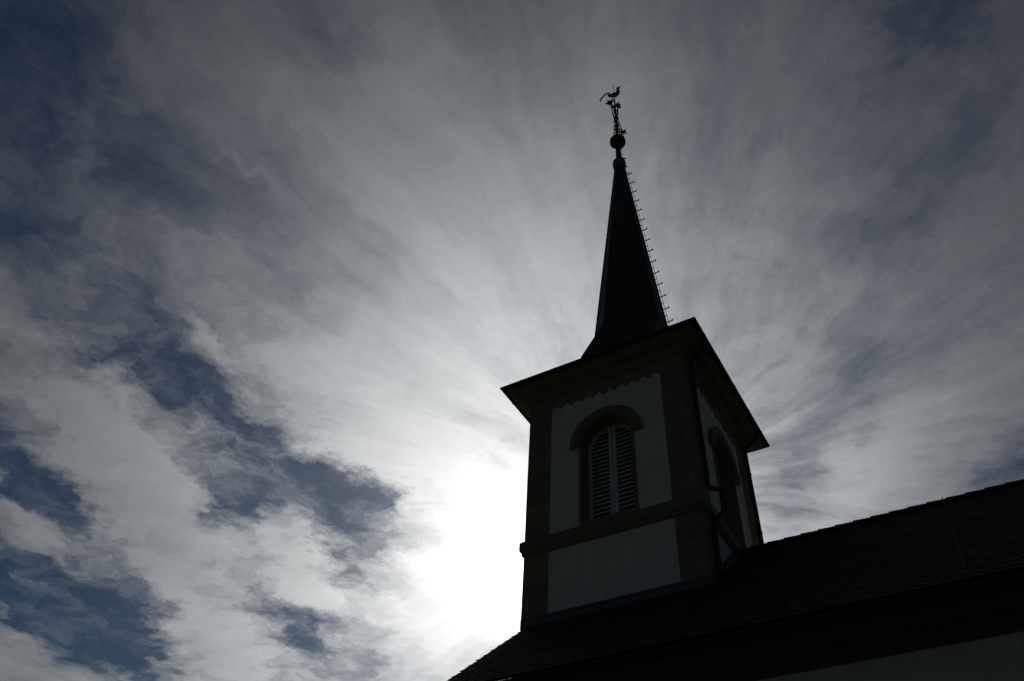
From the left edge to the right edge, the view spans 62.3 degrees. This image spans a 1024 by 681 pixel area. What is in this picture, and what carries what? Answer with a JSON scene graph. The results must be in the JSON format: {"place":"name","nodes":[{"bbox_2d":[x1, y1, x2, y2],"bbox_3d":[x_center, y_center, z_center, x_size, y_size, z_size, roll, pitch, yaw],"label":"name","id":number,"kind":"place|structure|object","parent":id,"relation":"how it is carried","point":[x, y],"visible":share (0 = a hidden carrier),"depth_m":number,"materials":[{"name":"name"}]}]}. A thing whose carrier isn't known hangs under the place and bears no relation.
{"place":"outdoors","nodes":[
{"label":"outdoors","id":0,"kind":"place"},
{"bbox_2d":[0,0,1023,680],"label":"sky","id":1,"kind":"structure","parent":0,"point":[274,274],"materials":[{"name":"grey"}]},
{"bbox_2d":[447,98,1023,680],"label":"church","id":2,"kind":"structure","parent":0,"point":[647,552],"depth_m":15.86,"materials":[{"name":"stone"}]},
{"bbox_2d":[570,405,642,525],"bbox_3d":[2.164,2.732,18.575,1.770,2.985,0.510,-21,-51,23],"label":"belfry window","id":3,"kind":"structure","parent":2,"relation":"in","point":[604,440],"depth_m":18.81,"materials":[{"name":"wood"}]},
{"bbox_2d":[599,86,620,101],"bbox_3d":[3.954,-9.950,34.019,0.895,1.580,0.178,0,-46,4],"label":"weathercock","id":4,"kind":"object","parent":2,"relation":"on","point":[614,94],"visible":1,"depth_m":33.90,"materials":[{"name":"metal"}]},
{"bbox_2d":[708,426,745,547],"bbox_3d":[4.666,3.308,18.951,0.510,2.985,1.770,-21,-51,23],"label":"belfry window","id":5,"kind":"structure","parent":2,"relation":"in","point":[727,474],"depth_m":19.49,"materials":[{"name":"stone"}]}
]}

